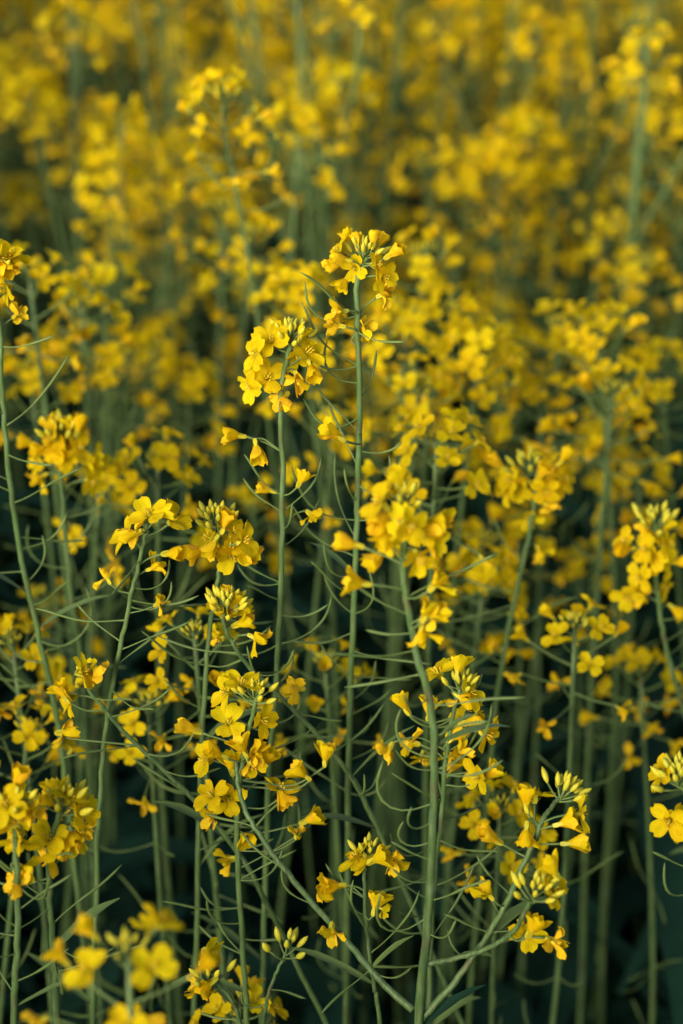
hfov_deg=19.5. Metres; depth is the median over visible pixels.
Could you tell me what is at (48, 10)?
rapeseed plant
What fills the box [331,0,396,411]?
rapeseed plant
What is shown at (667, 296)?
rapeseed plant
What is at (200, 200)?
rapeseed plant
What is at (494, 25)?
rapeseed plant
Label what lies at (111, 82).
rapeseed plant
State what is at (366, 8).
rapeseed plant
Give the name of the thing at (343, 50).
rapeseed plant
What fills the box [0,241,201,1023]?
rapeseed plant
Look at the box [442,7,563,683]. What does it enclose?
rapeseed plant
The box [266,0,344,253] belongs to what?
rapeseed plant
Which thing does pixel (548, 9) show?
rapeseed plant
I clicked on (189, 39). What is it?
rapeseed plant
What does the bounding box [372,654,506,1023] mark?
rapeseed plant
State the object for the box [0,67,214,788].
rapeseed plant
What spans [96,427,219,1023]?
rapeseed plant
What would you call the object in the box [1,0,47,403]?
rapeseed plant
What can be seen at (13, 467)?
rapeseed plant
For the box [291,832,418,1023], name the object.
rapeseed plant
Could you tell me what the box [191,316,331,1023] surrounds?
rapeseed plant
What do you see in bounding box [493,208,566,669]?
rapeseed plant
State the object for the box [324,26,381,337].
rapeseed plant
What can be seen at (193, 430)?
rapeseed plant
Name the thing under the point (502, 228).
rapeseed plant
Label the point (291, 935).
rapeseed plant
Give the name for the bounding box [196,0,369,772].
rapeseed plant
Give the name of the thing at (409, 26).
rapeseed plant
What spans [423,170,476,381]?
rapeseed plant
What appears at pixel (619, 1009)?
rapeseed plant
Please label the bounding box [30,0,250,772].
rapeseed plant
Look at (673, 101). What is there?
rapeseed plant
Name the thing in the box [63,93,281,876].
rapeseed plant
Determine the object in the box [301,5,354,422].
rapeseed plant
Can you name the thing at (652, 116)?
rapeseed plant
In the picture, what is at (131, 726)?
rapeseed plant
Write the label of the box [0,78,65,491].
rapeseed plant
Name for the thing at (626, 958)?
leaf undergrowth
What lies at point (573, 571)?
rapeseed plant
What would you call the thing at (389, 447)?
rapeseed plant
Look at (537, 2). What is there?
rapeseed plant
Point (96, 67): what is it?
rapeseed plant
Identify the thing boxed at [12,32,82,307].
rapeseed plant
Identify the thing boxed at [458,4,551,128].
rapeseed plant
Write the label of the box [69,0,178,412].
rapeseed plant
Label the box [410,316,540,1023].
rapeseed plant
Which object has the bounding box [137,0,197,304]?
rapeseed plant
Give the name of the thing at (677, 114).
rapeseed plant
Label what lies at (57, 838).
rapeseed plant
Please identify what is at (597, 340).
rapeseed plant
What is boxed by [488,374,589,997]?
rapeseed plant
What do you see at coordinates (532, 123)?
rapeseed plant
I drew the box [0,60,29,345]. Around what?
rapeseed plant
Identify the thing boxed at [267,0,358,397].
rapeseed plant
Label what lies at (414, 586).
rapeseed plant
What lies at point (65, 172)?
rapeseed plant
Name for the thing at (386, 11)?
rapeseed plant
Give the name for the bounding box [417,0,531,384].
rapeseed plant
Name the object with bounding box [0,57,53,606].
rapeseed plant
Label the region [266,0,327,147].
rapeseed plant
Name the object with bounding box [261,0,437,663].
rapeseed plant
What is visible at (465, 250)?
rapeseed plant
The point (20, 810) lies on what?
rapeseed plant
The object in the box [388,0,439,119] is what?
rapeseed plant
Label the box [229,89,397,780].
rapeseed plant
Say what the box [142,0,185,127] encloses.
rapeseed plant
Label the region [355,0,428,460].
rapeseed plant
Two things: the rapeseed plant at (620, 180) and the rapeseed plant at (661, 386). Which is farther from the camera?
the rapeseed plant at (620, 180)
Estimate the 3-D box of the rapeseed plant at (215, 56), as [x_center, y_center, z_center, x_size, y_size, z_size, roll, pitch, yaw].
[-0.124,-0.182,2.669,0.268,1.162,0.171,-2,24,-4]
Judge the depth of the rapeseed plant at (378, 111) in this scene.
2.66 m
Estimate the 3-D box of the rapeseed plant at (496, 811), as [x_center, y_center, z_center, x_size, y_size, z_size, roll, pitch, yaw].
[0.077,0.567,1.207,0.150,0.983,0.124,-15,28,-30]
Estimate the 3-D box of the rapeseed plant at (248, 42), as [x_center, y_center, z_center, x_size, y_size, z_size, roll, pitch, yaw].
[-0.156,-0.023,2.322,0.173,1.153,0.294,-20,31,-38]
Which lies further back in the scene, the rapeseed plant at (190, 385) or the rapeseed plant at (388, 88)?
the rapeseed plant at (388, 88)
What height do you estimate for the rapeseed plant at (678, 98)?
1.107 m
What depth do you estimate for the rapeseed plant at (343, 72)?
1.73 m
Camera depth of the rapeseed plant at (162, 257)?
2.25 m
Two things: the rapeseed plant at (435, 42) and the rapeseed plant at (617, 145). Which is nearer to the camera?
the rapeseed plant at (617, 145)
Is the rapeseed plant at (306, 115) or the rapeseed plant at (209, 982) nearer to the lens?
the rapeseed plant at (209, 982)
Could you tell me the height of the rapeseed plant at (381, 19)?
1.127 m
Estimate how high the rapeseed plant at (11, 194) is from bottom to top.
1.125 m
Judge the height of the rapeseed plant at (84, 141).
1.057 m
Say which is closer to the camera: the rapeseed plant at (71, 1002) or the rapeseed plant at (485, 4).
the rapeseed plant at (71, 1002)
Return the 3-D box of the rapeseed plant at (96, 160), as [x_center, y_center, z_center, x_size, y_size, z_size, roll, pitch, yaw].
[-0.217,0.236,1.750,0.242,1.146,0.198,-3,24,-7]
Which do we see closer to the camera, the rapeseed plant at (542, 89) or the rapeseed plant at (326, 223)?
the rapeseed plant at (326, 223)
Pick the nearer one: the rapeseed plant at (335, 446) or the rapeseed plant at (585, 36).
the rapeseed plant at (335, 446)
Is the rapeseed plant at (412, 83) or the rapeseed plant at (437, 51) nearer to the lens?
the rapeseed plant at (412, 83)
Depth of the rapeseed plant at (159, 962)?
0.67 m
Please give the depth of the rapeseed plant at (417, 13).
2.29 m
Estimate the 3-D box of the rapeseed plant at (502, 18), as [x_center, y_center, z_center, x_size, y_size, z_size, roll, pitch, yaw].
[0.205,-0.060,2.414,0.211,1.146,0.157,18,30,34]
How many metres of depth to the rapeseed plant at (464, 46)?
3.56 m
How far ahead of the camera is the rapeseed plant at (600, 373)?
1.18 m
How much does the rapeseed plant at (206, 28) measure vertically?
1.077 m
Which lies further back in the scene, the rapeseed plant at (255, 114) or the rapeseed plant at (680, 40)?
the rapeseed plant at (680, 40)
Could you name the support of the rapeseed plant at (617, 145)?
on the ground
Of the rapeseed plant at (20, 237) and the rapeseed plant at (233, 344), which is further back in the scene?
the rapeseed plant at (20, 237)
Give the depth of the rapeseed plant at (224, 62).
2.28 m
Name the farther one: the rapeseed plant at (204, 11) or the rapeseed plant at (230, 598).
the rapeseed plant at (204, 11)
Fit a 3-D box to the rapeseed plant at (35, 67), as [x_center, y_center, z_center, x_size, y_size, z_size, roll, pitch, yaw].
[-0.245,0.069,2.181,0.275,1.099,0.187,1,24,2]
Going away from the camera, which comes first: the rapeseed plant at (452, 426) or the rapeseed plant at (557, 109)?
the rapeseed plant at (452, 426)
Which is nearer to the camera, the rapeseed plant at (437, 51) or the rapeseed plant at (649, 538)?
the rapeseed plant at (649, 538)
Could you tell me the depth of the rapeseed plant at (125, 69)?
2.96 m
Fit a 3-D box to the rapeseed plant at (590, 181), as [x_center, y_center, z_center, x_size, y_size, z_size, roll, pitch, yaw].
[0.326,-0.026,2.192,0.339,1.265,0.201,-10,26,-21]
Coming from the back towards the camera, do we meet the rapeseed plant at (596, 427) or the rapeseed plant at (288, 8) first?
the rapeseed plant at (288, 8)
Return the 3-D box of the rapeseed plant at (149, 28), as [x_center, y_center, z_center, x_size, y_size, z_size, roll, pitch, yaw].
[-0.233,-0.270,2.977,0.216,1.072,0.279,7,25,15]
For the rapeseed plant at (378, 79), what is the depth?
3.01 m
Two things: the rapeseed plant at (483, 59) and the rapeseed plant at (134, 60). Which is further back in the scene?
the rapeseed plant at (134, 60)
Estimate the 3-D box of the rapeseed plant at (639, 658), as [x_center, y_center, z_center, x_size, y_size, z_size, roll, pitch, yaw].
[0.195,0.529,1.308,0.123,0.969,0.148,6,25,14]
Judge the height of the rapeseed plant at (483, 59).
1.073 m
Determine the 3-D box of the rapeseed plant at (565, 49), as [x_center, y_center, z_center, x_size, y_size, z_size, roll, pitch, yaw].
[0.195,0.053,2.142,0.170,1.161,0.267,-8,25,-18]
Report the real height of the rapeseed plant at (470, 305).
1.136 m
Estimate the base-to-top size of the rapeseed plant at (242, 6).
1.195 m
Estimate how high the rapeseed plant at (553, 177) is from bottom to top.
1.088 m
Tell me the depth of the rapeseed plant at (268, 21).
2.41 m
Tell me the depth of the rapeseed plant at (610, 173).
2.44 m
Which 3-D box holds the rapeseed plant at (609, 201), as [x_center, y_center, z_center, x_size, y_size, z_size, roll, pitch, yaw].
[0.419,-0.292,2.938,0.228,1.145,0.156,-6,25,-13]
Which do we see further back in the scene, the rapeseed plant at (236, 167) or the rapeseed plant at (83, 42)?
the rapeseed plant at (83, 42)
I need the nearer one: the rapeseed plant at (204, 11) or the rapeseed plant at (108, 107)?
the rapeseed plant at (108, 107)
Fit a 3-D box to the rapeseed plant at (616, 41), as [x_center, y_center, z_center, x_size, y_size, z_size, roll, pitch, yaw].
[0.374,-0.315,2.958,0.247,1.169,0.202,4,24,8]
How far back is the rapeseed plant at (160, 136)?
2.16 m
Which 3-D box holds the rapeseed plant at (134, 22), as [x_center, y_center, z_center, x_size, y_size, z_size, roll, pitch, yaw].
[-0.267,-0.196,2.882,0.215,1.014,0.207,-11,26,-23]
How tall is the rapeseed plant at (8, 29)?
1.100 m
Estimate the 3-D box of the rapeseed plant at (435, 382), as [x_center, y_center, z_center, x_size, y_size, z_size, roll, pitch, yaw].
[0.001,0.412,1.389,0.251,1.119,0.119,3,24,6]
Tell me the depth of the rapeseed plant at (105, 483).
1.16 m
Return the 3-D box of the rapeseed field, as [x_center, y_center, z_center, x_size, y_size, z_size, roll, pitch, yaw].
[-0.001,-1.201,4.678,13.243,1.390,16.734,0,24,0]
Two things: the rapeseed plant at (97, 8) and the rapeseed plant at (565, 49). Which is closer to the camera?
the rapeseed plant at (565, 49)
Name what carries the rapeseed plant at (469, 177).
on the ground
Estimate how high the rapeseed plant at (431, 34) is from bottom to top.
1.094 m
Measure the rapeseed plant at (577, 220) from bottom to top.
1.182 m
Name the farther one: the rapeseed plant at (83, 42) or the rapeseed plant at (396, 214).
the rapeseed plant at (83, 42)
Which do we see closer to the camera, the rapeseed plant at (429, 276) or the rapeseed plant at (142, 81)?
the rapeseed plant at (429, 276)
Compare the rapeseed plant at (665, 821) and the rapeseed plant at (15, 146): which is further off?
the rapeseed plant at (15, 146)
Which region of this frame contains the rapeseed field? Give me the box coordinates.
[0,0,682,953]
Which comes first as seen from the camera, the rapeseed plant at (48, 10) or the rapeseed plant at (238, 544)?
the rapeseed plant at (238, 544)
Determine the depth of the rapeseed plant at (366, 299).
1.86 m
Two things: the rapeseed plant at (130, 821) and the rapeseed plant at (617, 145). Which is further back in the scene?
the rapeseed plant at (617, 145)
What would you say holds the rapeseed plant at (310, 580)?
on the ground
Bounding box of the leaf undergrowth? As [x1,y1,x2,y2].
[0,0,682,1023]
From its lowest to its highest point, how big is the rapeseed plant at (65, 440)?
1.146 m
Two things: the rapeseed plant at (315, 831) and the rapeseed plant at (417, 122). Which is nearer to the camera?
the rapeseed plant at (315, 831)
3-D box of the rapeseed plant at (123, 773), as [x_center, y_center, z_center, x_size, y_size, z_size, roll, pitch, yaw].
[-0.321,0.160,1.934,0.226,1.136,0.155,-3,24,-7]
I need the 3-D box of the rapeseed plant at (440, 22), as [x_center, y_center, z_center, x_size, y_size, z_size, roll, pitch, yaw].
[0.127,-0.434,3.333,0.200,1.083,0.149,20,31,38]
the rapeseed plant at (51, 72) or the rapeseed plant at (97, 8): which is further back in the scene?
the rapeseed plant at (97, 8)
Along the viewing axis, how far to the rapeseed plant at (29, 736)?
0.99 m
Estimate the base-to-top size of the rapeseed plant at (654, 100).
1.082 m
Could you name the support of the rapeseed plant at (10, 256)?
on the ground
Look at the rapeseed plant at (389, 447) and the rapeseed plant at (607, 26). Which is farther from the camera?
the rapeseed plant at (607, 26)
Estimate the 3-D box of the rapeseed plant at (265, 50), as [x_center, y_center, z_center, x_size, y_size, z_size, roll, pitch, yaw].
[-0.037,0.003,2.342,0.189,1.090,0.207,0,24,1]
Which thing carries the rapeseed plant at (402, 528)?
on the ground
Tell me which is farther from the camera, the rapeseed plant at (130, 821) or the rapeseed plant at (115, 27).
the rapeseed plant at (115, 27)
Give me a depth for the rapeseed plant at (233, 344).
1.82 m
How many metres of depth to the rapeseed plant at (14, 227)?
3.39 m
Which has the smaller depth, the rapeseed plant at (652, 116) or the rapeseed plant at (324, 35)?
the rapeseed plant at (652, 116)
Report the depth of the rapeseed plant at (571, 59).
2.11 m
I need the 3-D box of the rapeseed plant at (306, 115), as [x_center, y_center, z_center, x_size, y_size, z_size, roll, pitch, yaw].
[-0.067,0.253,1.660,0.355,1.188,0.182,-7,25,-16]
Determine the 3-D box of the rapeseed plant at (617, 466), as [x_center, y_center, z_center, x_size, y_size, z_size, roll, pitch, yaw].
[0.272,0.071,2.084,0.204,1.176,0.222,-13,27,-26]
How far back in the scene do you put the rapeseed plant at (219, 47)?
3.45 m
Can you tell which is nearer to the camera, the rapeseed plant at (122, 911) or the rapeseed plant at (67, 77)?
the rapeseed plant at (122, 911)
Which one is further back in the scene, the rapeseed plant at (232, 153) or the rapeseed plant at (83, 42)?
the rapeseed plant at (83, 42)
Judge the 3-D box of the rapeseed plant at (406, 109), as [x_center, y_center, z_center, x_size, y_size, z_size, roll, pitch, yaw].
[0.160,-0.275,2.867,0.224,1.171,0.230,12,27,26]
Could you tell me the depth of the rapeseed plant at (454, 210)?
2.76 m
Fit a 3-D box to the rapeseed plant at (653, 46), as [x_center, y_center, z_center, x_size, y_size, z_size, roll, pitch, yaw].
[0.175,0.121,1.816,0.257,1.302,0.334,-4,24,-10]
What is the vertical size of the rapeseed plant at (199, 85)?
1.267 m
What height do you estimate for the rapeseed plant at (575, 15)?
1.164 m
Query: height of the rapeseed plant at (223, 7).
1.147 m
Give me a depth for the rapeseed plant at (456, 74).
2.59 m
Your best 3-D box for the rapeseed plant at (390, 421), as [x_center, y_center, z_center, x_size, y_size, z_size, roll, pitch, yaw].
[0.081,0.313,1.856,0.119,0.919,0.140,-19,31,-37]
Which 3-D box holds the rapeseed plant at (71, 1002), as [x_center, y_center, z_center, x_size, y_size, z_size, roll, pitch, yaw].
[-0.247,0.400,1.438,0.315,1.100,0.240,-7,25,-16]
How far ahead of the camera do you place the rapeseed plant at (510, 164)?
1.74 m
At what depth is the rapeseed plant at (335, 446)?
1.20 m
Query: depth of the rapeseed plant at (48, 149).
1.96 m
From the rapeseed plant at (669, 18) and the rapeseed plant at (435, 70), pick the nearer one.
the rapeseed plant at (435, 70)
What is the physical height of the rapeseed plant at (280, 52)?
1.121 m
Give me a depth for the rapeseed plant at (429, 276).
1.32 m
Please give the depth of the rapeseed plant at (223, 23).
2.76 m
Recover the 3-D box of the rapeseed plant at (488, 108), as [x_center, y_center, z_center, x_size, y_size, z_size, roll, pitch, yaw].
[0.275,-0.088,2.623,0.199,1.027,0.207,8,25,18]
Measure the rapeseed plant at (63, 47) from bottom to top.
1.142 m
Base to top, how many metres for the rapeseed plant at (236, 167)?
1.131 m
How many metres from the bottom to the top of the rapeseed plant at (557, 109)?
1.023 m
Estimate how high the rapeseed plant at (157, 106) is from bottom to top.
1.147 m
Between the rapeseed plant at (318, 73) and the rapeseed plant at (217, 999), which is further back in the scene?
the rapeseed plant at (318, 73)
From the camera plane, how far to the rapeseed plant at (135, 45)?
2.54 m
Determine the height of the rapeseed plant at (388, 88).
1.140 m
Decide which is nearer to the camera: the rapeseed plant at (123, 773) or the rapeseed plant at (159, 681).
the rapeseed plant at (159, 681)
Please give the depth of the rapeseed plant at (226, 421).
1.97 m
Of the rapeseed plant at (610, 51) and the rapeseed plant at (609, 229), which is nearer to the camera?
the rapeseed plant at (609, 229)
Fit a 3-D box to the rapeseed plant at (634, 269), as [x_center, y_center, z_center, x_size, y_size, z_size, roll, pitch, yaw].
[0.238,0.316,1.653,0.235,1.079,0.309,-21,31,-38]
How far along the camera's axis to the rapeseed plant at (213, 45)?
3.54 m
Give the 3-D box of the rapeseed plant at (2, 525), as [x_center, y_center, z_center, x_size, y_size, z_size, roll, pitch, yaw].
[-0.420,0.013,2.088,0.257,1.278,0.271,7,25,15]
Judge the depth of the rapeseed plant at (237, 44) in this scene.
2.53 m
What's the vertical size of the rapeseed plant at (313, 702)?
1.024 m
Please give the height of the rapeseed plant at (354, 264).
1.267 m
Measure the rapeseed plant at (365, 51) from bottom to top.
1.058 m
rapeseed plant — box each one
[0,0,71,281]
[0,0,94,494]
[0,2,70,258]
[0,2,88,235]
[0,3,48,377]
[0,10,26,535]
[0,13,23,226]
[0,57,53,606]
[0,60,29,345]
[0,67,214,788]
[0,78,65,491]
[0,173,34,537]
[0,212,129,779]
[0,239,110,1023]
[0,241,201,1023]
[0,271,219,1023]
[0,297,48,593]
[0,322,201,1007]
[0,345,201,1023]
[0,613,106,1023]
[0,694,85,1023]
[0,761,72,1023]
[0,774,140,1023]
[1,0,42,306]
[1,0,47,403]
[1,7,102,489]
[3,10,60,286]
[3,11,15,228]
[4,63,66,566]
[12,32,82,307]
[14,62,154,754]
[16,408,127,1023]
[19,146,213,948]
[20,0,91,323]
[21,903,221,1023]
[22,95,141,632]
[26,496,198,1023]
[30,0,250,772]
[32,0,212,674]
[34,455,161,1001]
[35,0,91,176]
[36,97,177,545]
[42,129,172,615]
[43,0,71,226]
[44,20,89,270]
[46,0,236,623]
[46,652,328,1023]
[48,0,182,401]
[48,249,161,1023]
[60,95,406,1018]
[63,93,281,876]
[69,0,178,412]
[75,0,244,668]
[80,15,110,224]
[82,4,135,289]
[85,2,157,305]
[85,8,127,104]
[85,27,150,417]
[90,124,247,629]
[91,674,216,1023]
[92,0,188,417]
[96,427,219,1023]
[101,0,228,724]
[101,12,182,366]
[102,1,271,506]
[104,57,221,502]
[106,129,225,703]
[107,2,131,118]
[107,4,126,91]
[111,2,125,85]
[112,124,244,909]
[114,0,197,346]
[121,0,191,236]
[126,5,153,124]
[127,180,246,748]
[130,27,237,500]
[136,0,232,283]
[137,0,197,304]
[138,357,257,1023]
[140,113,249,509]
[141,0,234,272]
[141,499,274,1018]
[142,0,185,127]
[143,1,183,264]
[144,606,282,1023]
[146,18,238,405]
[148,0,235,281]
[148,0,283,582]
[160,584,464,1023]
[162,0,228,338]
[163,669,335,1023]
[165,120,260,465]
[166,181,296,1019]
[169,0,277,457]
[174,65,345,932]
[180,176,290,609]
[183,27,254,327]
[184,937,241,1023]
[186,209,304,1023]
[187,0,272,439]
[187,1,250,115]
[189,965,288,1023]
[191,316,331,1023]
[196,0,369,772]
[202,26,233,117]
[203,12,351,395]
[205,10,272,261]
[205,462,591,1023]
[207,31,216,285]
[208,9,247,468]
[208,43,313,448]
[219,0,353,396]
[224,0,422,1008]
[225,4,312,224]
[226,260,364,1009]
[228,0,461,839]
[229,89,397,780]
[237,52,438,864]
[240,926,307,1023]
[244,42,274,231]
[250,34,338,393]
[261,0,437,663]
[262,0,307,272]
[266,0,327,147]
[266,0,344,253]
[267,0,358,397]
[268,389,393,1023]
[269,2,387,352]
[269,298,459,1023]
[272,0,396,400]
[275,636,404,1023]
[279,0,433,665]
[284,227,431,1023]
[287,18,391,371]
[288,145,380,339]
[290,0,355,402]
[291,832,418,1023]
[293,137,505,952]
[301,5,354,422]
[305,9,342,128]
[309,0,368,364]
[309,58,494,917]
[315,1,377,518]
[315,18,475,421]
[315,283,505,1023]
[316,0,397,542]
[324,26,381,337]
[330,0,480,581]
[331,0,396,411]
[335,0,405,426]
[335,73,458,512]
[336,3,426,437]
[339,224,526,1023]
[340,277,408,773]
[348,13,409,204]
[353,352,482,1023]
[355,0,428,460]
[361,404,495,1021]
[368,387,511,987]
[369,0,428,160]
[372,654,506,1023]
[376,341,511,682]
[379,36,478,393]
[386,5,443,371]
[386,21,442,115]
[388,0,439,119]
[390,116,551,936]
[392,0,449,393]
[400,208,671,894]
[407,0,467,369]
[407,0,608,668]
[409,0,496,388]
[410,0,433,210]
[410,61,471,389]
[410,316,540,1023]
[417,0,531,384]
[417,538,534,1023]
[418,444,577,1023]
[419,1,465,173]
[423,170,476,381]
[424,0,463,82]
[424,0,578,431]
[426,3,437,98]
[427,33,454,210]
[428,105,537,427]
[429,14,472,334]
[434,19,496,401]
[440,774,556,1023]
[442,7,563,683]
[442,100,630,759]
[443,5,562,403]
[443,299,605,1023]
[447,130,633,812]
[450,0,566,488]
[456,35,513,398]
[457,3,515,288]
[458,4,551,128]
[459,0,545,290]
[461,29,671,452]
[473,58,634,436]
[474,499,569,1023]
[478,51,540,290]
[485,7,593,303]
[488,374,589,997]
[491,0,562,428]
[492,0,642,511]
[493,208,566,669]
[497,0,582,268]
[498,2,546,293]
[501,22,656,593]
[503,594,631,1023]
[505,73,672,850]
[506,0,682,878]
[507,26,598,406]
[508,0,562,68]
[508,20,553,272]
[511,0,682,652]
[518,0,590,287]
[526,6,557,254]
[535,539,627,1023]
[536,354,682,1023]
[541,245,682,945]
[547,297,660,1023]
[549,2,610,128]
[553,6,587,393]
[554,73,621,396]
[557,0,672,283]
[558,0,682,459]
[559,1,665,316]
[563,0,669,375]
[564,0,682,352]
[564,3,659,364]
[566,3,620,185]
[566,446,682,1023]
[567,0,669,530]
[568,408,637,886]
[579,643,682,1023]
[601,104,682,989]
[604,20,642,277]
[607,0,682,373]
[607,1,682,217]
[608,3,682,503]
[608,500,682,854]
[609,15,671,65]
[610,312,682,571]
[614,66,682,316]
[614,336,682,714]
[624,6,678,185]
[627,70,682,534]
[632,192,681,360]
[639,201,682,411]
[642,0,682,216]
[646,0,682,277]
[648,750,682,895]
[652,22,682,276]
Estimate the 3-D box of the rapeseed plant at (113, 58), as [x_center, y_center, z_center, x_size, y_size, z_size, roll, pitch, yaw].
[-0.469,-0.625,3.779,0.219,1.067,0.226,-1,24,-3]
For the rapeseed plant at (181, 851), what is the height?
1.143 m
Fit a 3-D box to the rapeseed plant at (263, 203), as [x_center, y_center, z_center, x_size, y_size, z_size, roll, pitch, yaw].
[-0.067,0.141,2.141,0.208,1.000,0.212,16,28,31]
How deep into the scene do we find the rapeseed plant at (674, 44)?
3.08 m
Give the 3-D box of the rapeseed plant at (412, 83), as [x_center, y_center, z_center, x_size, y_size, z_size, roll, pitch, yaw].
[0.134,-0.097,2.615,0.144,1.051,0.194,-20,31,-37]
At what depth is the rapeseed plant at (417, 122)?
3.00 m
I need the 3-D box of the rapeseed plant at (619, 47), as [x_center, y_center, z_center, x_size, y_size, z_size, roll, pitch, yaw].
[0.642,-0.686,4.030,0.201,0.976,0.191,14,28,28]
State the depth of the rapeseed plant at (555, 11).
2.60 m
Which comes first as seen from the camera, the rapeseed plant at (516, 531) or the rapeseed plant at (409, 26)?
the rapeseed plant at (516, 531)
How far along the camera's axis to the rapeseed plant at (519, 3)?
2.14 m
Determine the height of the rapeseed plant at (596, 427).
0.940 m
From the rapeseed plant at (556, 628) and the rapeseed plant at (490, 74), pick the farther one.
the rapeseed plant at (490, 74)
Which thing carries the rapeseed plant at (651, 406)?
on the ground
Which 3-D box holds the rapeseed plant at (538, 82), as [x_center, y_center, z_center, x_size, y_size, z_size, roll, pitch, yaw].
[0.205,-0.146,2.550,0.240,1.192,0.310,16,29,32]
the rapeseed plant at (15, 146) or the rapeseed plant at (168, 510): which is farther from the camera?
the rapeseed plant at (15, 146)
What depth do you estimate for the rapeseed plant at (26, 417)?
2.24 m
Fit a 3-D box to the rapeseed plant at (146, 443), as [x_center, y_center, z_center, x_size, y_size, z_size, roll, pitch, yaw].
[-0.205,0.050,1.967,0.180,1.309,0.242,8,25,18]
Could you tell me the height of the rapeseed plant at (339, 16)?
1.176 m
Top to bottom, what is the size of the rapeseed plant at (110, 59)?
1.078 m
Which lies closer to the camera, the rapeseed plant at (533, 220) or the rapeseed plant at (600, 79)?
the rapeseed plant at (533, 220)
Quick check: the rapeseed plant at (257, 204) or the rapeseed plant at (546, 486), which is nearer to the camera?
the rapeseed plant at (546, 486)
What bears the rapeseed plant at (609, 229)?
on the ground
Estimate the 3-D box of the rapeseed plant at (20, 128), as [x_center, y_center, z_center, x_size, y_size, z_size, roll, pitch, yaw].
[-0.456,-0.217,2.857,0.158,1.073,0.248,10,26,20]
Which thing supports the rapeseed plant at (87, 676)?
on the ground
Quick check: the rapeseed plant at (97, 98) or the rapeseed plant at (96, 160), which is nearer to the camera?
the rapeseed plant at (96, 160)
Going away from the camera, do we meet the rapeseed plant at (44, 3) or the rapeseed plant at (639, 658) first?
the rapeseed plant at (639, 658)
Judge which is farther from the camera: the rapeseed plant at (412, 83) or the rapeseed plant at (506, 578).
the rapeseed plant at (412, 83)
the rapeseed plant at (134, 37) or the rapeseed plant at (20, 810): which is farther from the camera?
the rapeseed plant at (134, 37)
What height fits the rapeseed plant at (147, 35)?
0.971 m
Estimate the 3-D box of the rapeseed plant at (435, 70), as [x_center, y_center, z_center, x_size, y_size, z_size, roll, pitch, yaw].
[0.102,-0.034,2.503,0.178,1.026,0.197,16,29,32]
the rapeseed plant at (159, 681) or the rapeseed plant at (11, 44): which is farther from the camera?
the rapeseed plant at (11, 44)
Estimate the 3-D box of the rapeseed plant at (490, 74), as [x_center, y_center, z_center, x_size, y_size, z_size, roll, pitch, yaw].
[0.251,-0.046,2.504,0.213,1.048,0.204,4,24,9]
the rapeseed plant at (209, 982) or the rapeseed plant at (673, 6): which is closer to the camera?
the rapeseed plant at (209, 982)
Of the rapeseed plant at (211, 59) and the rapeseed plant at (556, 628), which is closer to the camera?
the rapeseed plant at (556, 628)
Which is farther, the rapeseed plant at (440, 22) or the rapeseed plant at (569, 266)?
the rapeseed plant at (440, 22)
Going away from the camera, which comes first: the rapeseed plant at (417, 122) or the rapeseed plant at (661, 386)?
the rapeseed plant at (661, 386)
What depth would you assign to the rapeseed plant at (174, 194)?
1.72 m
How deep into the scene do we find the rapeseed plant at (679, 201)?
2.46 m
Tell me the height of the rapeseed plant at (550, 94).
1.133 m
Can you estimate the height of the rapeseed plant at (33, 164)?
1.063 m
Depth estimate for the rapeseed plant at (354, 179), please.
2.40 m
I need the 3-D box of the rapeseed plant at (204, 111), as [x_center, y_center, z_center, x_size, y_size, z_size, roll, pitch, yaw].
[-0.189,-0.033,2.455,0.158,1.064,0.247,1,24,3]
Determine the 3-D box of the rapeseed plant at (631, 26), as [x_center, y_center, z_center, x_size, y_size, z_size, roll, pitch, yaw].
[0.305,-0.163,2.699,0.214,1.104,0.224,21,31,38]
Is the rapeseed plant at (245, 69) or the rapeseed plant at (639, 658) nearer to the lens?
the rapeseed plant at (639, 658)
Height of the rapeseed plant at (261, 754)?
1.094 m
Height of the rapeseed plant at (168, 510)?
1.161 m
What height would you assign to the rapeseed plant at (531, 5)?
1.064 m
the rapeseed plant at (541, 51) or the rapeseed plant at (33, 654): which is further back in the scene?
the rapeseed plant at (541, 51)
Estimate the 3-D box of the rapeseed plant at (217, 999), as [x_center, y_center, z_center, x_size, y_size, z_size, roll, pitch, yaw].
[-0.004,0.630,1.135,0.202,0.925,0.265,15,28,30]
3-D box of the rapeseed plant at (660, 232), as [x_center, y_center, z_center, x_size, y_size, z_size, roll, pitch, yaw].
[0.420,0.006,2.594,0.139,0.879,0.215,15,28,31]
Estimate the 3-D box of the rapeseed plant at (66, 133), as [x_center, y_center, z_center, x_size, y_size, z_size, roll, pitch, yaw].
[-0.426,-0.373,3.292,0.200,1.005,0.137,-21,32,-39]
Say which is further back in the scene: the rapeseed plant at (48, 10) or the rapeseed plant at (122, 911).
the rapeseed plant at (48, 10)
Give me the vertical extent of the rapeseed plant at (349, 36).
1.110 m
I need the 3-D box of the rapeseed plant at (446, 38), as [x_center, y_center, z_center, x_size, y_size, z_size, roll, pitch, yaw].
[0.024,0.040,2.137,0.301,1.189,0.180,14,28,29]
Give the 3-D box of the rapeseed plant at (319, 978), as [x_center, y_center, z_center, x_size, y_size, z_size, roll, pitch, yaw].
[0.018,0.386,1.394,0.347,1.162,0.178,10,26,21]
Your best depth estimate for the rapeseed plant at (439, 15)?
2.63 m
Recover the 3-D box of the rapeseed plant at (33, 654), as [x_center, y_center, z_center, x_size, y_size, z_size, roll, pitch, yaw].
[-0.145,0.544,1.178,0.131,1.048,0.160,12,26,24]
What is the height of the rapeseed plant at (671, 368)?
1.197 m
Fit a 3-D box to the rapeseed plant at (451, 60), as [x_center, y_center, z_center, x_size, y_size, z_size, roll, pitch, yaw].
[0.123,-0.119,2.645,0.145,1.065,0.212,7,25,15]

